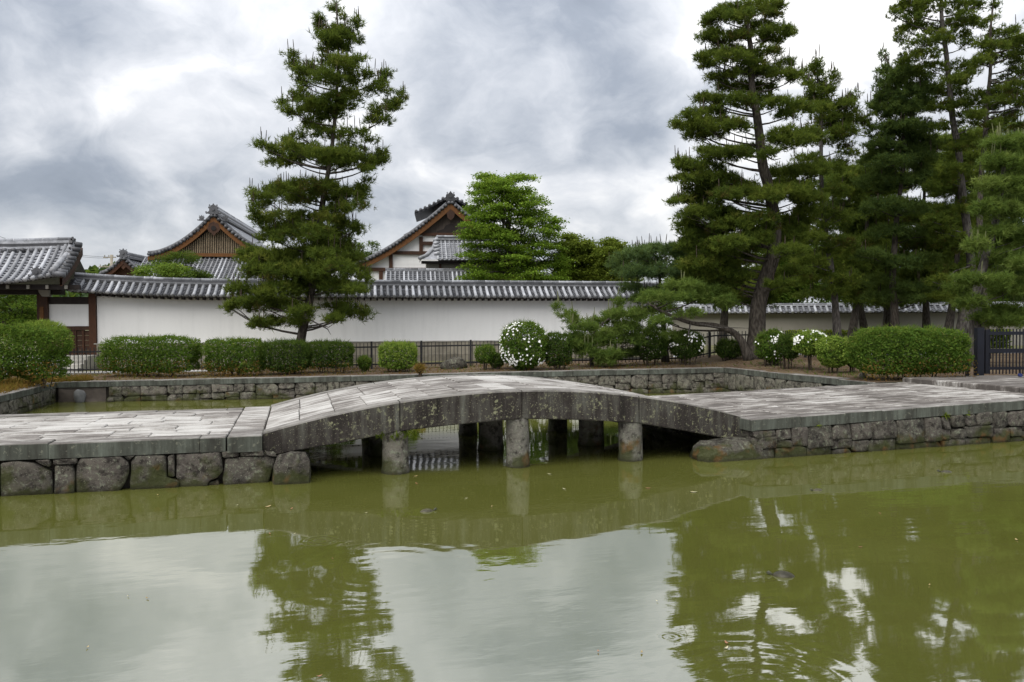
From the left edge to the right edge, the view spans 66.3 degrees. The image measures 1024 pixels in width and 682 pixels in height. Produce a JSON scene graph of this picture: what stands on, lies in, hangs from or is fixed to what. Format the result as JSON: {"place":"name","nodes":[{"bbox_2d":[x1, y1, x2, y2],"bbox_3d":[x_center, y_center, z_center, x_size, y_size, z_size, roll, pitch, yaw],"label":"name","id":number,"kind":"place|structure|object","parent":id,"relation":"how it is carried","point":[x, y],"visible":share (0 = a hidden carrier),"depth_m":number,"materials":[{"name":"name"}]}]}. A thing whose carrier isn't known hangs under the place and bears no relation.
{"place":"outdoors","nodes":[
{"label":"outdoors","id":0,"kind":"place"},
{"bbox_2d":[0,291,88,330],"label":"hill","id":1,"kind":"structure","parent":0,"point":[84,294],"depth_m":203.38,"materials":[{"name":"green plant"}]},
{"bbox_2d":[0,261,114,317],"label":"forest","id":2,"kind":"object","parent":1,"relation":"on","point":[94,269],"visible":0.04,"depth_m":209.14,"materials":[{"name":"green plant"}]},
{"bbox_2d":[1,330,1021,371],"bbox_3d":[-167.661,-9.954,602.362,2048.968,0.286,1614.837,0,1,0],"label":"ground","id":3,"kind":"structure","parent":0,"point":[706,348],"depth_m":48.64,"materials":[{"name":"brown soil"}]},
{"bbox_2d":[0,295,36,350],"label":"broadleaf tree","id":4,"kind":"object","parent":3,"relation":"on","point":[26,312],"visible":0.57,"depth_m":46.51,"materials":[{"name":"green plant"}]},
{"bbox_2d":[0,237,97,354],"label":"temple gate","id":5,"kind":"structure","parent":3,"relation":"on","point":[43,269],"depth_m":35.26,"materials":[{"name":"grey tile"}]},
{"bbox_2d":[99,255,115,266],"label":"utility pole","id":6,"kind":"object","parent":3,"relation":"on","point":[111,257],"visible":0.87,"depth_m":94.75,"materials":[{"name":"concrete"}]},
{"bbox_2d":[127,260,196,277],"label":"shrub","id":7,"kind":"object","parent":3,"relation":"on","point":[163,269],"visible":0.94,"depth_m":39.11,"materials":[{"name":"green plant"}]},
{"bbox_2d":[148,249,216,278],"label":"trimmed tree","id":8,"kind":"object","parent":3,"relation":"on","point":[185,257],"visible":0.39,"depth_m":41.49,"materials":[{"name":"green plant"}]},
{"bbox_2d":[140,203,300,278],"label":"temple hall","id":9,"kind":"structure","parent":3,"relation":"on","point":[215,237],"depth_m":51.51,"materials":[{"name":"tile"}]},
{"bbox_2d":[99,248,147,275],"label":"porch roof","id":10,"kind":"structure","parent":9,"relation":"attached to","point":[125,262],"depth_m":49.46,"materials":[{"name":"tile"}]},
{"bbox_2d":[355,240,369,271],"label":"broadleaf tree","id":11,"kind":"object","parent":3,"relation":"on","point":[362,247],"visible":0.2,"depth_m":79.67,"materials":[{"name":"green plant"}]},
{"bbox_2d":[66,272,672,367],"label":"temple wall","id":12,"kind":"structure","parent":3,"relation":"on","point":[439,312],"depth_m":38.26,"materials":[{"name":"white paint"}]},
{"bbox_2d":[364,240,381,255],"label":"broadleaf tree","id":13,"kind":"object","parent":3,"relation":"on","point":[372,243],"visible":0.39,"depth_m":89.52,"materials":[{"name":"green plant"}]},
{"bbox_2d":[358,191,541,279],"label":"temple hall","id":14,"kind":"structure","parent":3,"relation":"on","point":[442,216],"depth_m":54.55,"materials":[{"name":"paint"}]},
{"bbox_2d":[385,268,477,279],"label":"lean to roof","id":15,"kind":"object","parent":14,"relation":"attached to","point":[420,274],"visible":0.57,"depth_m":48.68,"materials":[{"name":"tile"}]},
{"bbox_2d":[418,235,518,280],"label":"annex roof","id":16,"kind":"structure","parent":14,"relation":"attached to","point":[443,249],"depth_m":50.33,"materials":[{"name":"tile"}]},
{"bbox_2d":[452,170,576,280],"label":"maple tree","id":17,"kind":"object","parent":3,"relation":"on","point":[508,195],"visible":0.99,"depth_m":46.90,"materials":[{"name":"green plant"}]},
{"bbox_2d":[547,232,612,280],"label":"broadleaf tree","id":18,"kind":"object","parent":3,"relation":"on","point":[582,250],"visible":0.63,"depth_m":48.85,"materials":[{"name":"green plant"}]},
{"bbox_2d":[588,236,644,280],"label":"broadleaf tree","id":19,"kind":"object","parent":3,"relation":"on","point":[608,247],"visible":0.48,"depth_m":47.40,"materials":[{"name":"green plant"}]},
{"bbox_2d":[661,236,751,303],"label":"broadleaf tree","id":20,"kind":"object","parent":3,"relation":"on","point":[696,302],"depth_m":65.36,"materials":[{"name":"green plant"}]},
{"bbox_2d":[671,232,811,344],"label":"pine tree","id":21,"kind":"object","parent":3,"relation":"on","point":[772,296],"visible":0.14,"depth_m":45.40,"materials":[{"name":"green plant"}]},
{"bbox_2d":[753,221,839,302],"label":"broadleaf tree","id":22,"kind":"object","parent":3,"relation":"on","point":[787,296],"visible":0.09,"depth_m":66.65,"materials":[{"name":"green plant"}]},
{"bbox_2d":[672,301,1023,344],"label":"temple wall","id":23,"kind":"structure","parent":3,"relation":"on","point":[796,316],"depth_m":59.14,"materials":[{"name":"paint"}]},
{"bbox_2d":[811,161,890,345],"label":"pine tree","id":24,"kind":"object","parent":3,"relation":"on","point":[862,320],"visible":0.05,"depth_m":49.11,"materials":[{"name":"green plant"}]},
{"bbox_2d":[814,240,902,302],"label":"broadleaf tree","id":25,"kind":"object","parent":3,"relation":"on","point":[841,299],"visible":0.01,"depth_m":69.04,"materials":[{"name":"green plant"}]},
{"bbox_2d":[824,155,909,337],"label":"pine tree","id":26,"kind":"object","parent":3,"relation":"on","point":[854,172],"visible":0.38,"depth_m":46.00,"materials":[{"name":"green plant"}]},
{"bbox_2d":[846,186,921,337],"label":"pine tree","id":27,"kind":"object","parent":3,"relation":"on","point":[886,315],"visible":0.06,"depth_m":52.31,"materials":[{"name":"green plant"}]},
{"bbox_2d":[785,329,1011,352],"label":"hedge","id":28,"kind":"object","parent":3,"relation":"on","point":[844,333],"visible":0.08,"depth_m":51.76,"materials":[{"name":"green plant"}]},
{"bbox_2d":[891,131,967,341],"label":"pine tree","id":29,"kind":"object","parent":3,"relation":"on","point":[909,245],"visible":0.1,"depth_m":48.44,"materials":[{"name":"green plant"}]},
{"bbox_2d":[901,246,998,301],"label":"broadleaf tree","id":30,"kind":"object","parent":3,"relation":"on","point":[961,258],"depth_m":65.46,"materials":[{"name":"green plant"}]},
{"bbox_2d":[918,160,1002,333],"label":"pine tree","id":31,"kind":"object","parent":3,"relation":"on","point":[952,200],"depth_m":50.66,"materials":[{"name":"green plant"}]},
{"bbox_2d":[920,119,1014,351],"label":"pine tree","id":32,"kind":"object","parent":3,"relation":"on","point":[970,155],"visible":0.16,"depth_m":44.22,"materials":[{"name":"green plant"}]},
{"bbox_2d":[976,257,1019,301],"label":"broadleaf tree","id":33,"kind":"object","parent":3,"relation":"on","point":[999,298],"visible":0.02,"depth_m":62.91,"materials":[{"name":"green plant"}]},
{"bbox_2d":[983,117,1023,302],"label":"pine tree","id":34,"kind":"object","parent":3,"relation":"on","point":[1017,272],"visible":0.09,"depth_m":43.33,"materials":[{"name":"green plant"}]},
{"bbox_2d":[0,381,1023,681],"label":"water","id":35,"kind":"structure","parent":0,"point":[902,565],"depth_m":8.33,"materials":[{"name":"green liquid"}]},
{"bbox_2d":[0,382,55,414],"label":"embankment wall","id":36,"kind":"structure","parent":35,"relation":"in","point":[21,400],"depth_m":24.00,"materials":[{"name":"stone"}]},
{"bbox_2d":[74,389,85,402],"bbox_3d":[-14.875,1.922,26.956,0.378,0.537,0.386,1,2,42],"label":"round stone","id":37,"kind":"object","parent":35,"relation":"in","point":[79,396],"visible":0.79,"depth_m":26.82,"materials":[{"name":"grey stone"}]},
{"bbox_2d":[106,397,114,401],"bbox_3d":[-13.844,2.065,27.046,0.259,0.259,0.266,-1,1,-38],"label":"round stone","id":38,"kind":"object","parent":35,"relation":"in","point":[110,399],"visible":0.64,"depth_m":26.96,"materials":[{"name":"grey stone"}]},
{"bbox_2d":[0,406,276,495],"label":"stone causeway","id":39,"kind":"structure","parent":35,"relation":"in","point":[56,453],"depth_m":12.76,"materials":[{"name":"stone"}]},
{"bbox_2d":[271,450,310,484],"bbox_3d":[-3.721,2.315,13.188,0.658,0.970,0.736,0,1,-13],"label":"boulder","id":40,"kind":"object","parent":35,"relation":"in","point":[292,467],"visible":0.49,"depth_m":12.87,"materials":[{"name":"stone"}]},
{"bbox_2d":[55,367,724,401],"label":"embankment wall","id":41,"kind":"structure","parent":35,"relation":"in","point":[678,380],"depth_m":27.95,"materials":[{"name":"stone"}]},
{"bbox_2d":[420,507,436,511],"bbox_3d":[-1.184,2.375,10.967,0.286,0.076,0.189,-1,1,-24],"label":"turtle","id":42,"kind":"object","parent":35,"relation":"on","point":[428,510],"visible":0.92,"depth_m":10.93},
{"bbox_2d":[263,374,743,474],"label":"stone bridge","id":43,"kind":"structure","parent":35,"relation":"in","point":[489,404],"depth_m":14.52,"materials":[{"name":"stone"}]},
{"bbox_2d":[376,428,422,441],"bbox_3d":[-1.968,1.661,13.639,0.912,0.306,0.404,-1,1,-17],"label":"fern fringe","id":44,"kind":"object","parent":43,"relation":"attached to","point":[414,433],"visible":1,"depth_m":13.66,"materials":[{"name":"green plant"}]},
{"bbox_2d":[689,437,754,461],"bbox_3d":[4.090,2.258,15.270,1.314,0.771,0.919,-1,1,-18],"label":"boulder","id":45,"kind":"object","parent":35,"relation":"in","point":[726,449],"visible":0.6,"depth_m":14.96,"materials":[{"name":"stone"}]},
{"bbox_2d":[766,571,794,577],"bbox_3d":[2.789,2.416,8.097,0.314,0.083,0.207,0,1,13],"label":"turtle","id":46,"kind":"object","parent":35,"relation":"on","point":[783,574],"visible":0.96,"depth_m":8.06},
{"bbox_2d":[724,367,886,391],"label":"embankment wall","id":47,"kind":"structure","parent":35,"relation":"in","point":[737,379],"depth_m":26.76,"materials":[{"name":"stone"}]},
{"bbox_2d":[645,382,1023,459],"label":"stone causeway","id":48,"kind":"structure","parent":35,"relation":"in","point":[779,423],"depth_m":16.65,"materials":[{"name":"stone"}]},
{"bbox_2d":[903,375,1023,392],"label":"stone landing","id":49,"kind":"object","parent":48,"relation":"on","point":[1011,383],"visible":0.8,"depth_m":20.99,"materials":[{"name":"stone"}]},
{"bbox_2d":[0,0,1023,356],"label":"sky","id":50,"kind":"structure","parent":0,"point":[122,122],"materials":[{"name":"grey"}]},
{"bbox_2d":[11,353,1023,381],"bbox_3d":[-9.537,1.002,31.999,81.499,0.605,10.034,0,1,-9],"label":"garden ground","id":51,"kind":"structure","parent":0,"point":[717,359],"depth_m":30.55,"materials":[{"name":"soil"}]},
{"bbox_2d":[22,319,67,342],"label":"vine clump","id":52,"kind":"object","parent":51,"relation":"on","point":[51,323],"visible":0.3,"depth_m":30.37,"materials":[{"name":"green plant"}]},
{"bbox_2d":[2,355,96,371],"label":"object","id":53,"kind":"structure","parent":51,"relation":"on","point":[84,361],"depth_m":34.42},
{"bbox_2d":[36,370,226,374],"bbox_3d":[-5.457,1.247,34.341,38.000,0.135,1.000,0,1,-11],"label":"gravel strip","id":54,"kind":"object","parent":51,"relation":"on","point":[92,372],"depth_m":31.85,"materials":[{"name":"grey gravel"}]},
{"bbox_2d":[94,333,203,377],"bbox_3d":[-13.328,0.502,29.038,3.762,1.743,1.794,0,1,0],"label":"clipped hedge","id":55,"kind":"object","parent":51,"relation":"on","point":[192,358],"visible":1,"depth_m":28.57,"materials":[{"name":"green plant"}]},
{"bbox_2d":[198,335,267,376],"bbox_3d":[-10.263,0.537,28.985,2.523,1.613,1.454,0,1,0],"label":"clipped hedge","id":56,"kind":"object","parent":51,"relation":"on","point":[232,365],"visible":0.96,"depth_m":28.61,"materials":[{"name":"green plant"}]},
{"bbox_2d":[257,336,314,374],"bbox_3d":[-8.399,0.552,29.059,2.133,1.532,1.264,0,1,0],"label":"clipped hedge","id":57,"kind":"object","parent":51,"relation":"on","point":[287,355],"visible":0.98,"depth_m":28.76,"materials":[{"name":"green plant"}]},
{"bbox_2d":[215,0,409,367],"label":"pine tree","id":58,"kind":"object","parent":51,"relation":"on","point":[322,257],"visible":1,"depth_m":31.21,"materials":[{"name":"green plant"}]},
{"bbox_2d":[302,337,356,373],"bbox_3d":[-6.830,0.547,29.323,2.104,1.440,1.270,0,1,0],"label":"clipped hedge","id":59,"kind":"object","parent":51,"relation":"on","point":[347,352],"visible":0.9,"depth_m":29.08,"materials":[{"name":"green plant"}]},
{"bbox_2d":[353,352,372,371],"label":"clipped bush","id":60,"kind":"object","parent":51,"relation":"on","point":[362,361],"visible":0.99,"depth_m":30.03,"materials":[{"name":"green plant"}]},
{"bbox_2d":[5,331,769,372],"bbox_3d":[-4.851,0.485,32.552,32.658,1.778,0.080,0,1,-5],"label":"picket fence","id":61,"kind":"object","parent":51,"relation":"on","point":[471,345],"visible":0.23,"depth_m":32.66,"materials":[{"name":"black metal"}]},
{"bbox_2d":[377,339,418,371],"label":"clipped bush","id":62,"kind":"object","parent":51,"relation":"on","point":[397,355],"visible":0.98,"depth_m":29.44,"materials":[{"name":"green plant"}]},
{"bbox_2d":[90,360,719,379],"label":"garden weeds","id":63,"kind":"object","parent":51,"relation":"on","point":[674,361],"visible":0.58,"depth_m":30.00,"materials":[{"name":"green plant"}]},
{"bbox_2d":[413,361,425,376],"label":"weed","id":64,"kind":"object","parent":51,"relation":"on","point":[418,368],"visible":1,"depth_m":28.14,"materials":[{"name":"brown plant"}]},
{"bbox_2d":[440,357,467,368],"bbox_3d":[-2.304,1.017,31.237,1.091,0.785,0.744,0,1,-12],"label":"garden rock","id":65,"kind":"object","parent":51,"relation":"on","point":[455,363],"visible":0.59,"depth_m":30.95,"materials":[{"name":"stone"}]},
{"bbox_2d":[474,341,496,369],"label":"clipped bush","id":66,"kind":"object","parent":51,"relation":"on","point":[487,355],"visible":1,"depth_m":29.86,"materials":[{"name":"green plant"}]},
{"bbox_2d":[488,351,503,369],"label":"clipped bush","id":67,"kind":"object","parent":51,"relation":"on","point":[497,361],"visible":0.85,"depth_m":29.98,"materials":[{"name":"green plant"}]},
{"bbox_2d":[96,358,914,379],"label":"green weeds","id":68,"kind":"object","parent":51,"relation":"on","point":[840,373],"visible":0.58,"depth_m":28.78,"materials":[{"name":"green plant"}]},
{"bbox_2d":[498,319,548,369],"bbox_3d":[0.442,0.113,29.939,2.151,2.146,1.816,0,1,0],"label":"flowering bush","id":69,"kind":"object","parent":51,"relation":"on","point":[529,352],"visible":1,"depth_m":29.49,"materials":[{"name":"green plant"}]},
{"bbox_2d":[544,330,573,369],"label":"clipped bush","id":70,"kind":"object","parent":51,"relation":"on","point":[566,351],"visible":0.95,"depth_m":29.80,"materials":[{"name":"green plant"}]},
{"bbox_2d":[548,287,650,366],"bbox_3d":[3.529,-0.530,31.413,4.026,3.306,3.545,0,1,10],"label":"young pine","id":71,"kind":"object","parent":51,"relation":"on","point":[596,334],"visible":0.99,"depth_m":30.56,"materials":[{"name":"green plant"}]},
{"bbox_2d":[602,233,694,361],"bbox_3d":[6.132,-1.802,32.926,4.685,5.614,4.303,0,1,0],"label":"pine tree","id":72,"kind":"object","parent":51,"relation":"on","point":[647,261],"visible":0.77,"depth_m":32.01,"materials":[{"name":"green plant"}]},
{"bbox_2d":[634,329,668,365],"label":"shrub","id":73,"kind":"object","parent":51,"relation":"on","point":[653,344],"visible":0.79,"depth_m":31.05,"materials":[{"name":"green plant"}]},
{"bbox_2d":[667,328,705,364],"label":"flowering bush","id":74,"kind":"object","parent":51,"relation":"on","point":[695,343],"visible":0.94,"depth_m":30.83,"materials":[{"name":"green plant"}]},
{"bbox_2d":[627,271,753,360],"bbox_3d":[7.076,-0.927,31.095,5.037,3.669,5.306,0,1,0],"label":"leaning pine","id":75,"kind":"object","parent":51,"relation":"on","point":[699,293],"visible":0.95,"depth_m":30.44,"materials":[{"name":"green plant"}]},
{"bbox_2d":[714,337,741,360],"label":"clipped bush","id":76,"kind":"object","parent":51,"relation":"on","point":[732,351],"visible":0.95,"depth_m":31.57,"materials":[{"name":"green plant"}]},
{"bbox_2d":[661,0,835,358],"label":"pine tree","id":77,"kind":"object","parent":51,"relation":"on","point":[720,260],"visible":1,"depth_m":30.72,"materials":[{"name":"green plant"}]},
{"bbox_2d":[753,326,788,366],"bbox_3d":[9.642,0.172,29.112,1.468,1.599,1.214,0,1,0],"label":"flowering bush","id":78,"kind":"object","parent":51,"relation":"on","point":[769,354],"visible":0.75,"depth_m":28.88,"materials":[{"name":"green plant"}]},
{"bbox_2d":[775,332,798,368],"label":"clipped bush","id":79,"kind":"object","parent":51,"relation":"on","point":[784,348],"visible":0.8,"depth_m":27.82,"materials":[{"name":"green plant"}]},
{"bbox_2d":[790,327,827,370],"bbox_3d":[10.358,0.269,27.318,1.403,1.643,1.261,0,1,0],"label":"flowering bush","id":80,"kind":"object","parent":51,"relation":"on","point":[801,337],"visible":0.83,"depth_m":27.11,"materials":[{"name":"green plant"}]},
{"bbox_2d":[786,44,876,336],"bbox_3d":[14.700,-6.401,36.998,4.998,14.612,4.466,0,1,0],"label":"pine tree","id":81,"kind":"object","parent":51,"relation":"on","point":[838,121],"visible":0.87,"depth_m":36.38,"materials":[{"name":"green plant"}]},
{"bbox_2d":[814,332,849,372],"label":"clipped bush","id":82,"kind":"object","parent":51,"relation":"on","point":[834,347],"visible":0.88,"depth_m":25.89,"materials":[{"name":"green plant"}]},
{"bbox_2d":[841,339,859,372],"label":"clipped bush","id":83,"kind":"object","parent":51,"relation":"on","point":[852,368],"visible":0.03,"depth_m":26.34,"materials":[{"name":"green plant"}]},
{"bbox_2d":[859,373,867,377],"bbox_3d":[10.728,1.070,23.934,0.235,0.230,0.254,0,1,0],"label":"garden rock","id":84,"kind":"object","parent":51,"relation":"on","point":[861,375],"visible":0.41,"depth_m":23.85,"materials":[{"name":"stone"}]},
{"bbox_2d":[783,331,970,375],"bbox_3d":[12.664,0.343,28.913,0.080,1.500,10.460,-1,1,-14],"label":"picket fence","id":85,"kind":"object","parent":51,"relation":"on","point":[967,371],"visible":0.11,"depth_m":27.86,"materials":[{"name":"black metal"}]},
{"bbox_2d":[848,42,950,357],"bbox_3d":[18.461,-6.758,37.415,4.558,15.328,4.915,0,1,27],"label":"pine tree","id":86,"kind":"object","parent":51,"relation":"on","point":[914,146],"visible":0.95,"depth_m":36.75,"materials":[{"name":"green plant"}]},
{"bbox_2d":[844,323,978,381],"bbox_3d":[11.662,0.303,23.069,3.553,1.779,1.940,0,1,0],"label":"clipped hedge","id":87,"kind":"object","parent":51,"relation":"on","point":[956,343],"visible":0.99,"depth_m":22.55,"materials":[{"name":"green plant"}]},
{"bbox_2d":[883,0,988,357],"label":"pine tree","id":88,"kind":"object","parent":51,"relation":"on","point":[951,86],"visible":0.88,"depth_m":35.49,"materials":[{"name":"green plant"}]},
{"bbox_2d":[940,122,1023,366],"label":"pine tree","id":89,"kind":"object","parent":51,"relation":"on","point":[967,285],"visible":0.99,"depth_m":28.42,"materials":[{"name":"green plant"}]},
{"bbox_2d":[954,0,1023,358],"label":"pine tree","id":90,"kind":"object","parent":51,"relation":"on","point":[1009,43],"visible":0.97,"depth_m":34.01,"materials":[{"name":"green plant"}]},
{"bbox_2d":[973,328,1023,375],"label":"iron gate","id":91,"kind":"structure","parent":51,"relation":"on","point":[982,349],"depth_m":23.45,"materials":[{"name":"black metal"}]},
{"label":"left bank ground","id":92,"kind":"structure","parent":0,"visible":0},
{"bbox_2d":[0,321,75,388],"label":"overgrown bush","id":93,"kind":"object","parent":92,"relation":"on","point":[44,355],"visible":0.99,"depth_m":25.03,"materials":[{"name":"green plant"}]},
{"bbox_2d":[0,372,94,393],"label":"dry grass","id":94,"kind":"structure","parent":92,"relation":"on","point":[7,386],"depth_m":25.81,"materials":[{"name":"brown plant"}]}
]}

